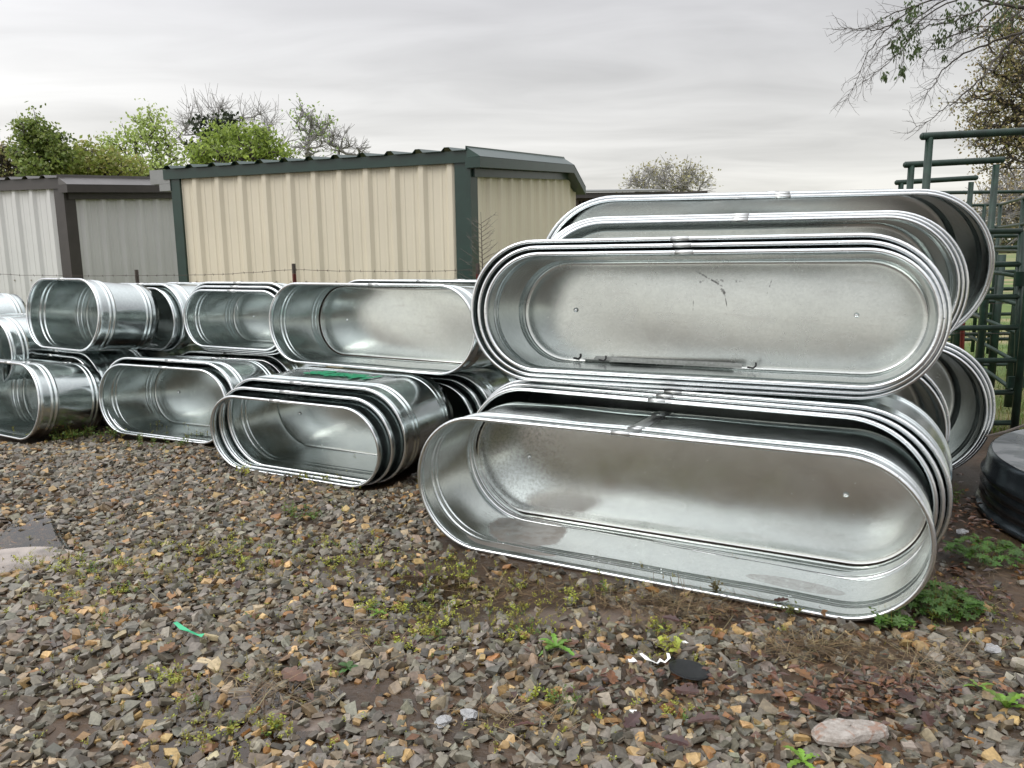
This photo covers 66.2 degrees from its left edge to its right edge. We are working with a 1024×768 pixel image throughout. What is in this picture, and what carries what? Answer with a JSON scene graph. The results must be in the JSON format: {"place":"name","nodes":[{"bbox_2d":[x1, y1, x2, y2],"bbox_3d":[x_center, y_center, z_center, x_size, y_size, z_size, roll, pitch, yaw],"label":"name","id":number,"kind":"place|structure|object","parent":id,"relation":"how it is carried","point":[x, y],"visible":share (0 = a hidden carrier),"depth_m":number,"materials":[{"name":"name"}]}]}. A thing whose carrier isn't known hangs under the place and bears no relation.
{"place":"outdoors","nodes":[
{"label":"outdoors","id":0,"kind":"place"},
{"bbox_2d":[0,547,80,572],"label":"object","id":1,"kind":"structure","parent":0,"point":[6,554],"depth_m":4.08,"materials":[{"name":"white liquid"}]},
{"bbox_2d":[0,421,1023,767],"bbox_3d":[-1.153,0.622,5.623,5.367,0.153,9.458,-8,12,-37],"label":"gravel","id":2,"kind":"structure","parent":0,"point":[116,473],"depth_m":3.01,"materials":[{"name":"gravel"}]},
{"bbox_2d":[98,362,230,443],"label":"stock tank","id":3,"kind":"object","parent":2,"relation":"on","point":[189,394],"visible":0.64,"depth_m":7.07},
{"bbox_2d":[158,642,174,651],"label":"oak leaf","id":4,"kind":"object","parent":2,"relation":"on","point":[166,647],"visible":1,"depth_m":3.00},
{"bbox_2d":[174,622,204,636],"bbox_3d":[-1.284,0.973,3.109,0.188,0.011,0.026,6,11,34],"label":"green tape","id":5,"kind":"object","parent":2,"relation":"on","point":[179,626],"visible":1,"depth_m":3.12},
{"bbox_2d":[281,666,306,681],"bbox_3d":[-0.763,1.035,2.782,0.146,0.022,0.066,14,32,29],"label":"oak leaf","id":6,"kind":"object","parent":2,"relation":"on","point":[294,671],"visible":1,"depth_m":2.79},
{"bbox_2d":[219,382,403,485],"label":"stock tank","id":7,"kind":"object","parent":2,"relation":"on","point":[381,408],"visible":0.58,"depth_m":5.29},
{"bbox_2d":[227,366,453,483],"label":"stock tank","id":8,"kind":"object","parent":7,"relation":"on","point":[420,405],"visible":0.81,"depth_m":5.53,"materials":[{"name":"silver metal"}]},
{"bbox_2d":[269,282,492,374],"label":"stock tank","id":9,"kind":"object","parent":8,"relation":"on","point":[414,328],"visible":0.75,"depth_m":6.15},
{"bbox_2d":[338,661,357,675],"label":"dandelion plant","id":10,"kind":"object","parent":2,"relation":"on","point":[348,664],"visible":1,"depth_m":2.87,"materials":[{"name":"green plant"}]},
{"bbox_2d":[343,366,517,398],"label":"stock tank","id":11,"kind":"object","parent":2,"relation":"on","point":[487,381],"visible":0.12,"depth_m":5.78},
{"bbox_2d":[348,279,475,285],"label":"stock tank","id":12,"kind":"object","parent":11,"relation":"on","point":[460,282],"visible":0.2,"depth_m":6.45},
{"bbox_2d":[434,714,451,727],"bbox_3d":[-0.221,1.083,2.522,0.063,0.025,0.041,-9,13,-41],"label":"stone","id":13,"kind":"object","parent":2,"relation":"on","point":[443,720],"visible":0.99,"depth_m":2.51,"materials":[{"name":"grey"}]},
{"bbox_2d":[460,708,477,720],"bbox_3d":[-0.142,1.077,2.556,0.055,0.031,0.070,-7,11,-31],"label":"rock","id":14,"kind":"object","parent":2,"relation":"on","point":[467,713],"visible":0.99,"depth_m":2.54,"materials":[{"name":"white"}]},
{"bbox_2d":[538,633,576,658],"bbox_3d":[0.169,1.001,3.006,0.147,0.045,0.172,-1,9,0],"label":"dandelion plant","id":15,"kind":"object","parent":2,"relation":"on","point":[555,644],"visible":0.99,"depth_m":3.00,"materials":[{"name":"green plant"}]},
{"bbox_2d":[606,670,618,683],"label":"oak leaf","id":16,"kind":"object","parent":2,"relation":"on","point":[612,676],"visible":1,"depth_m":2.75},
{"bbox_2d":[623,711,640,727],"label":"oak leaf","id":17,"kind":"object","parent":2,"relation":"on","point":[632,720],"visible":1,"depth_m":2.50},
{"bbox_2d":[643,741,663,748],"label":"oak leaf","id":18,"kind":"object","parent":2,"relation":"on","point":[655,744],"visible":1,"depth_m":2.36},
{"bbox_2d":[640,653,670,663],"bbox_3d":[0.520,0.996,2.852,0.113,0.022,0.051,0,10,7],"label":"paper strip","id":19,"kind":"object","parent":2,"relation":"on","point":[645,657],"visible":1,"depth_m":2.85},
{"bbox_2d":[662,614,679,621],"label":"oak leaf","id":20,"kind":"object","parent":2,"relation":"on","point":[671,617],"visible":0.98,"depth_m":3.16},
{"bbox_2d":[663,733,688,745],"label":"oak leaf","id":21,"kind":"object","parent":2,"relation":"on","point":[674,738],"visible":1,"depth_m":2.38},
{"bbox_2d":[674,684,698,694],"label":"oak leaf","id":22,"kind":"object","parent":2,"relation":"on","point":[684,689],"visible":1,"depth_m":2.66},
{"bbox_2d":[668,659,709,679],"bbox_3d":[0.628,1.012,2.783,0.146,0.008,0.146,3,8,-24],"label":"plastic disc","id":23,"kind":"object","parent":2,"relation":"on","point":[688,669],"visible":1,"depth_m":2.78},
{"bbox_2d":[688,711,719,722],"bbox_3d":[0.593,1.057,2.476,0.122,0.022,0.054,-6,12,10],"label":"oak leaf","id":24,"kind":"object","parent":2,"relation":"on","point":[708,716],"visible":1,"depth_m":2.48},
{"bbox_2d":[473,383,945,575],"bbox_3d":[0.947,0.398,4.191,2.420,0.795,0.592,5,11,30],"label":"stock tank","id":25,"kind":"object","parent":2,"relation":"on","point":[918,442],"visible":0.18,"depth_m":3.65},
{"bbox_2d":[480,379,952,544],"bbox_3d":[0.973,0.387,4.213,2.451,0.816,0.592,5,11,30],"label":"stock tank","id":26,"kind":"object","parent":2,"relation":"on","point":[919,422],"visible":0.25,"depth_m":3.65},
{"bbox_2d":[470,233,951,399],"bbox_3d":[0.936,-0.368,4.080,2.329,0.751,0.532,4,7,24],"label":"stock tank","id":27,"kind":"object","parent":26,"relation":"on","point":[507,250],"visible":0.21,"depth_m":3.81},
{"bbox_2d":[477,240,946,394],"bbox_3d":[0.941,-0.361,4.048,2.250,0.690,0.532,4,7,24],"label":"stock tank","id":28,"kind":"object","parent":26,"relation":"on","point":[499,265],"visible":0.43,"depth_m":3.79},
{"bbox_2d":[484,248,942,389],"bbox_3d":[0.946,-0.353,4.016,2.180,0.627,0.532,4,7,24],"label":"stock tank","id":29,"kind":"object","parent":28,"relation":"on","point":[857,318],"visible":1,"depth_m":4.14,"materials":[{"name":"metal"}]},
{"bbox_2d":[573,354,756,368],"bbox_3d":[0.811,-0.127,4.317,1.043,0.035,0.084,4,7,26],"label":"steel brace","id":30,"kind":"object","parent":29,"relation":"in","point":[672,362],"visible":1,"depth_m":4.28,"materials":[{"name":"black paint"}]},
{"bbox_2d":[748,689,770,693],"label":"oak leaf","id":31,"kind":"object","parent":2,"relation":"on","point":[757,691],"visible":1,"depth_m":2.65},
{"bbox_2d":[773,600,804,615],"bbox_3d":[1.144,0.920,3.236,0.130,0.088,0.066,2,10,18],"label":"weed plant","id":32,"kind":"object","parent":2,"relation":"on","point":[789,608],"visible":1,"depth_m":3.23,"materials":[{"name":"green plant"}]},
{"bbox_2d":[783,745,819,767],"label":"dandelion plant","id":33,"kind":"object","parent":2,"relation":"on","point":[801,754],"visible":1,"depth_m":2.32,"materials":[{"name":"green plant"}]},
{"bbox_2d":[794,667,811,679],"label":"oak leaf","id":34,"kind":"object","parent":2,"relation":"on","point":[803,673],"visible":1,"depth_m":2.75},
{"bbox_2d":[804,693,828,709],"bbox_3d":[0.994,1.038,2.587,0.060,0.016,0.134,-3,10,-14],"label":"oak leaf","id":35,"kind":"object","parent":2,"relation":"on","point":[817,701],"visible":1,"depth_m":2.57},
{"bbox_2d":[838,708,853,716],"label":"oak leaf","id":36,"kind":"object","parent":2,"relation":"on","point":[848,712],"visible":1,"depth_m":2.52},
{"bbox_2d":[811,718,888,746],"bbox_3d":[1.046,1.072,2.427,0.252,0.038,0.118,0,6,-6],"label":"flat rock","id":37,"kind":"object","parent":2,"relation":"on","point":[838,732],"visible":1,"depth_m":2.40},
{"bbox_2d":[892,688,915,701],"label":"oak leaf","id":38,"kind":"object","parent":2,"relation":"on","point":[906,694],"visible":1,"depth_m":2.62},
{"bbox_2d":[920,711,935,725],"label":"oak leaf","id":39,"kind":"object","parent":2,"relation":"on","point":[928,718],"visible":1,"depth_m":2.50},
{"bbox_2d":[984,643,1000,652],"bbox_3d":[1.793,0.988,2.927,0.056,0.028,0.076,4,11,28],"label":"plastic scrap","id":40,"kind":"object","parent":2,"relation":"on","point":[991,649],"visible":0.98,"depth_m":2.91,"materials":[{"name":"grey"}]},
{"bbox_2d":[982,689,1023,707],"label":"dandelion plant","id":41,"kind":"object","parent":2,"relation":"on","point":[1006,701],"visible":1,"depth_m":2.57,"materials":[{"name":"green plant"}]},
{"bbox_2d":[0,253,1023,767],"bbox_3d":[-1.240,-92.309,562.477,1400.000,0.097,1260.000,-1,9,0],"label":"ground","id":42,"kind":"structure","parent":0,"point":[970,469],"depth_m":3.14,"materials":[{"name":"soil"}]},
{"bbox_2d":[0,129,27,177],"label":"broadleaf tree","id":43,"kind":"object","parent":42,"relation":"on","point":[7,168],"visible":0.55,"depth_m":38.38,"materials":[{"name":"green plant"}]},
{"bbox_2d":[0,313,71,382],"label":"stock tank","id":44,"kind":"object","parent":42,"relation":"on","point":[23,344],"visible":0.48,"depth_m":7.44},
{"bbox_2d":[0,293,25,348],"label":"stock tank","id":45,"kind":"object","parent":44,"relation":"on","point":[12,303],"visible":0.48,"depth_m":8.22,"materials":[{"name":"silver metal"}]},
{"bbox_2d":[3,101,85,176],"bbox_3d":[-20.668,-8.255,35.106,3.372,8.313,3.113,-1,9,0],"label":"broadleaf tree","id":46,"kind":"object","parent":42,"relation":"on","point":[43,141],"visible":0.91,"depth_m":34.30,"materials":[{"name":"green plant"}]},
{"bbox_2d":[0,359,103,439],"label":"stock tank","id":47,"kind":"object","parent":42,"relation":"on","point":[42,398],"visible":0.98,"depth_m":6.79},
{"bbox_2d":[0,174,178,304],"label":"storage shed","id":48,"kind":"structure","parent":42,"relation":"on","point":[97,227],"depth_m":13.43,"materials":[{"name":"grey"}]},
{"bbox_2d":[41,348,149,376],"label":"stock tank","id":49,"kind":"object","parent":42,"relation":"on","point":[101,361],"visible":0.12,"depth_m":7.32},
{"bbox_2d":[36,352,93,366],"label":"stock tank","id":50,"kind":"object","parent":49,"relation":"on","point":[79,358],"visible":0.12,"depth_m":7.34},
{"bbox_2d":[26,278,158,351],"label":"stock tank","id":51,"kind":"object","parent":49,"relation":"on","point":[75,314],"visible":1,"depth_m":7.32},
{"bbox_2d":[51,134,152,175],"bbox_3d":[-19.543,-8.009,37.000,5.281,7.310,4.361,-1,9,0],"label":"broadleaf tree","id":52,"kind":"object","parent":42,"relation":"on","point":[96,162],"visible":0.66,"depth_m":36.12,"materials":[{"name":"green plant"}]},
{"bbox_2d":[93,98,191,175],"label":"broadleaf tree","id":53,"kind":"object","parent":42,"relation":"on","point":[142,135],"visible":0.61,"depth_m":40.20,"materials":[{"name":"green plant"}]},
{"bbox_2d":[142,342,203,356],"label":"stock tank","id":54,"kind":"object","parent":42,"relation":"on","point":[156,353],"visible":0.09,"depth_m":8.02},
{"bbox_2d":[130,283,199,350],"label":"stock tank","id":55,"kind":"object","parent":54,"relation":"on","point":[181,292],"visible":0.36,"depth_m":7.46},
{"bbox_2d":[142,286,182,350],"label":"stock tank","id":56,"kind":"object","parent":55,"relation":"in","point":[169,331],"visible":0.3,"depth_m":7.76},
{"bbox_2d":[107,355,276,442],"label":"stock tank","id":57,"kind":"object","parent":42,"relation":"on","point":[234,372],"visible":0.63,"depth_m":6.74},
{"bbox_2d":[175,107,243,163],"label":"ivy tree","id":58,"kind":"object","parent":42,"relation":"on","point":[218,122],"visible":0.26,"depth_m":47.76,"materials":[{"name":"green plant"}]},
{"bbox_2d":[151,84,301,162],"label":"bare tree","id":59,"kind":"object","parent":42,"relation":"on","point":[186,127],"visible":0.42,"depth_m":49.60,"materials":[{"name":"grey plant"}]},
{"bbox_2d":[183,116,304,164],"bbox_3d":[-12.681,-8.456,37.145,4.753,7.858,5.038,8,13,42],"label":"broadleaf tree","id":60,"kind":"object","parent":42,"relation":"on","point":[259,146],"visible":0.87,"depth_m":36.01,"materials":[{"name":"green plant"}]},
{"bbox_2d":[180,350,327,370],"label":"stock tank","id":61,"kind":"object","parent":42,"relation":"on","point":[286,364],"visible":0.06,"depth_m":7.10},
{"bbox_2d":[189,285,279,352],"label":"stock tank","id":62,"kind":"object","parent":61,"relation":"on","point":[265,288],"visible":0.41,"depth_m":7.01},
{"bbox_2d":[183,289,275,350],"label":"stock tank","id":63,"kind":"object","parent":62,"relation":"in","point":[213,318],"visible":0.62,"depth_m":7.49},
{"bbox_2d":[190,282,286,354],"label":"stock tank","id":64,"kind":"object","parent":61,"relation":"on","point":[279,285],"visible":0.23,"depth_m":7.04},
{"bbox_2d":[192,354,285,372],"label":"stock tank","id":65,"kind":"object","parent":61,"relation":"on","point":[275,365],"visible":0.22,"depth_m":7.13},
{"bbox_2d":[210,391,390,487],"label":"stock tank","id":66,"kind":"object","parent":42,"relation":"on","point":[338,424],"visible":0.51,"depth_m":5.72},
{"bbox_2d":[281,93,344,157],"bbox_3d":[-9.920,-9.562,39.122,3.049,9.297,2.354,0,10,6],"label":"slender tree","id":67,"kind":"object","parent":42,"relation":"on","point":[310,138],"visible":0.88,"depth_m":38.37,"materials":[{"name":"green plant"}]},
{"bbox_2d":[314,115,370,156],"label":"bare tree","id":68,"kind":"object","parent":42,"relation":"on","point":[341,148],"visible":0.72,"depth_m":44.33,"materials":[{"name":"grey plant"}]},
{"bbox_2d":[149,146,585,367],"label":"storage shed","id":69,"kind":"structure","parent":42,"relation":"on","point":[367,214],"depth_m":10.58,"materials":[{"name":"beige"}]},
{"bbox_2d":[422,374,485,407],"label":"stock tank","id":70,"kind":"object","parent":42,"relation":"on","point":[474,391],"visible":0.05,"depth_m":5.61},
{"bbox_2d":[434,380,478,418],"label":"stock tank","id":71,"kind":"object","parent":42,"relation":"on","point":[462,401],"visible":0.07,"depth_m":5.65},
{"bbox_2d":[456,214,499,279],"bbox_3d":[-0.346,-1.021,9.257,0.691,1.976,0.294,-1,9,0],"label":"dead sapling","id":72,"kind":"object","parent":42,"relation":"on","point":[478,246],"visible":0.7,"depth_m":9.16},
{"bbox_2d":[1,420,1018,765],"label":"weeds","id":73,"kind":"object","parent":42,"relation":"on","point":[277,724],"visible":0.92,"depth_m":3.34,"materials":[{"name":"green plant"}]},
{"bbox_2d":[1,527,1023,741],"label":"dry grass","id":74,"kind":"structure","parent":42,"relation":"on","point":[794,646],"depth_m":3.01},
{"bbox_2d":[16,472,1023,754],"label":"leaf litter","id":75,"kind":"object","parent":42,"relation":"on","point":[772,676],"visible":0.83,"depth_m":2.73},
{"bbox_2d":[576,189,707,205],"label":"storage shed","id":76,"kind":"structure","parent":42,"relation":"on","point":[580,199],"depth_m":20.20,"materials":[{"name":"grey"}]},
{"bbox_2d":[657,619,682,656],"bbox_3d":[0.591,0.957,2.942,0.101,0.127,0.136,2,10,15],"label":"weed plant","id":77,"kind":"object","parent":42,"relation":"on","point":[661,638],"visible":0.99,"depth_m":2.94,"materials":[{"name":"yellow plant"}]},
{"bbox_2d":[618,152,722,192],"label":"broadleaf tree","id":78,"kind":"object","parent":42,"relation":"on","point":[683,182],"visible":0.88,"depth_m":59.69,"materials":[{"name":"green plant"}]},
{"bbox_2d":[417,401,936,620],"bbox_3d":[0.700,0.517,3.803,2.395,0.705,0.597,4,11,28],"label":"stock tank","id":79,"kind":"object","parent":42,"relation":"on","point":[839,498],"visible":0.99,"depth_m":3.87,"materials":[{"name":"metal"}]},
{"bbox_2d":[470,387,938,579],"bbox_3d":[0.921,0.410,4.168,2.390,0.773,0.592,5,11,30],"label":"stock tank","id":80,"kind":"object","parent":79,"relation":"on","point":[712,409],"visible":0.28,"depth_m":4.06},
{"bbox_2d":[708,577,722,591],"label":"weed plant","id":81,"kind":"object","parent":42,"relation":"on","point":[716,587],"visible":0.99,"depth_m":3.46,"materials":[{"name":"green plant"}]},
{"bbox_2d":[874,612,915,630],"bbox_3d":[1.519,0.935,3.123,0.167,0.088,0.145,-1,9,0],"label":"cranesbill plant","id":82,"kind":"object","parent":42,"relation":"on","point":[899,620],"visible":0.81,"depth_m":3.10,"materials":[{"name":"green plant"}]},
{"bbox_2d":[894,378,947,440],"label":"stock tank","id":83,"kind":"object","parent":42,"relation":"on","point":[921,393],"visible":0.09,"depth_m":4.64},
{"bbox_2d":[552,210,968,334],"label":"stock tank","id":84,"kind":"object","parent":83,"relation":"on","point":[964,265],"visible":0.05,"depth_m":4.47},
{"bbox_2d":[824,0,1023,140],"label":"elm tree","id":85,"kind":"object","parent":42,"relation":"on","point":[914,30],"visible":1,"depth_m":8.47,"materials":[{"name":"green plant"}]},
{"bbox_2d":[921,373,949,443],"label":"stock tank","id":86,"kind":"object","parent":42,"relation":"on","point":[929,381],"visible":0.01,"depth_m":4.49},
{"bbox_2d":[559,215,959,315],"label":"stock tank","id":87,"kind":"object","parent":86,"relation":"on","point":[931,245],"visible":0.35,"depth_m":4.74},
{"bbox_2d":[555,213,964,325],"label":"stock tank","id":88,"kind":"object","parent":86,"relation":"on","point":[958,261],"visible":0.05,"depth_m":4.46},
{"bbox_2d":[894,175,978,206],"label":"bow gate","id":89,"kind":"structure","parent":42,"relation":"on","point":[900,183],"depth_m":8.45,"materials":[{"name":"metal"}]},
{"bbox_2d":[901,579,987,621],"bbox_3d":[1.765,0.878,3.263,0.380,0.146,0.306,-1,9,0],"label":"cranesbill plant","id":90,"kind":"object","parent":42,"relation":"on","point":[947,599],"visible":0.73,"depth_m":3.22,"materials":[{"name":"green plant"}]},
{"bbox_2d":[903,156,1005,365],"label":"bow gate","id":91,"kind":"structure","parent":42,"relation":"on","point":[911,166],"depth_m":6.70,"materials":[{"name":"metal"}]},
{"bbox_2d":[960,323,964,349],"bbox_3d":[4.260,-0.482,7.411,0.044,1.400,0.039,-3,9,0],"label":"fence post","id":92,"kind":"object","parent":42,"relation":"on","point":[962,339],"visible":0.11,"depth_m":7.42,"materials":[{"name":"metal"}]},
{"bbox_2d":[0,269,478,276],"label":"barbed wire","id":93,"kind":"object","parent":92,"relation":"attached to","point":[237,273],"visible":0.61,"depth_m":8.73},
{"bbox_2d":[944,346,991,467],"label":"stock tank","id":94,"kind":"object","parent":42,"relation":"on","point":[970,363],"visible":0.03,"depth_m":4.97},
{"bbox_2d":[926,349,987,465],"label":"stock tank","id":95,"kind":"object","parent":94,"relation":"on","point":[956,379],"visible":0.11,"depth_m":5.22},
{"bbox_2d":[945,342,995,470],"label":"stock tank","id":96,"kind":"object","parent":94,"relation":"on","point":[974,361],"visible":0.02,"depth_m":5.00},
{"bbox_2d":[551,192,991,324],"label":"stock tank","id":97,"kind":"object","parent":96,"relation":"on","point":[960,224],"visible":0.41,"depth_m":5.23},
{"bbox_2d":[546,189,994,331],"bbox_3d":[1.591,-0.789,5.234,2.785,0.972,0.592,1,16,8],"label":"stock tank","id":98,"kind":"object","parent":97,"relation":"on","point":[559,222],"visible":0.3,"depth_m":4.83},
{"bbox_2d":[919,127,1023,431],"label":"bow gate","id":99,"kind":"structure","parent":42,"relation":"on","point":[929,138],"depth_m":5.71,"materials":[{"name":"metal"}]},
{"bbox_2d":[931,0,1023,189],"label":"oak tree","id":100,"kind":"object","parent":42,"relation":"on","point":[1003,101],"visible":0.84,"depth_m":22.94,"materials":[{"name":"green plant"}]},
{"bbox_2d":[949,254,1015,387],"bbox_3d":[5.009,-0.635,8.016,1.121,1.360,0.080,-1,9,0],"label":"corral panel","id":101,"kind":"object","parent":42,"relation":"on","point":[997,308],"visible":0.26,"depth_m":8.00,"materials":[{"name":"green paint"}]},
{"bbox_2d":[941,190,1023,340],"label":"corral panel","id":102,"kind":"object","parent":42,"relation":"on","point":[997,236],"visible":0.12,"depth_m":9.23,"materials":[{"name":"green paint"}]},
{"bbox_2d":[942,532,1023,567],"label":"cranesbill plant","id":103,"kind":"object","parent":42,"relation":"on","point":[969,552],"visible":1,"depth_m":3.76,"materials":[{"name":"green plant"}]},
{"bbox_2d":[970,203,1002,351],"bbox_3d":[6.361,-1.435,10.724,0.502,2.011,0.048,-1,9,0],"label":"corral panel","id":104,"kind":"object","parent":42,"relation":"on","point":[983,206],"visible":0.16,"depth_m":10.58,"materials":[{"name":"green paint"}]},
{"bbox_2d":[950,245,1023,426],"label":"corral panel","id":105,"kind":"object","parent":42,"relation":"on","point":[995,350],"depth_m":6.89,"materials":[{"name":"green paint"}]},
{"bbox_2d":[954,228,1023,425],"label":"corral panel","id":106,"kind":"object","parent":42,"relation":"on","point":[1018,281],"visible":0.3,"depth_m":5.99,"materials":[{"name":"green paint"}]},
{"bbox_2d":[963,199,1017,253],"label":"wood","id":107,"kind":"object","parent":42,"relation":"on","point":[1003,243],"visible":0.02,"depth_m":169.59,"materials":[{"name":"green plant"}]},
{"bbox_2d":[963,152,1023,245],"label":"oak tree","id":108,"kind":"object","parent":42,"relation":"on","point":[1010,213],"visible":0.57,"depth_m":38.73,"materials":[{"name":"green plant"}]},
{"bbox_2d":[974,429,1023,541],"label":"round tank","id":109,"kind":"object","parent":42,"relation":"on","point":[999,493],"visible":0.99,"depth_m":4.33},
{"bbox_2d":[985,424,1023,436],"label":"twig","id":110,"kind":"object","parent":109,"relation":"on","point":[1009,430],"visible":1,"depth_m":4.71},
{"bbox_2d":[986,196,1023,368],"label":"corral panel","id":111,"kind":"object","parent":42,"relation":"on","point":[1020,224],"visible":0.47,"depth_m":9.94,"materials":[{"name":"green paint"}]},
{"bbox_2d":[1003,267,1023,407],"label":"corral panel","id":112,"kind":"object","parent":42,"relation":"on","point":[1007,400],"visible":0.31,"depth_m":7.05,"materials":[{"name":"green paint"}]},
{"bbox_2d":[0,0,1023,239],"label":"sky","id":113,"kind":"structure","parent":0,"point":[749,88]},
{"bbox_2d":[949,318,1023,433],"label":"grass","id":114,"kind":"structure","parent":0,"point":[994,428],"depth_m":7.37,"materials":[{"name":"green plant"}]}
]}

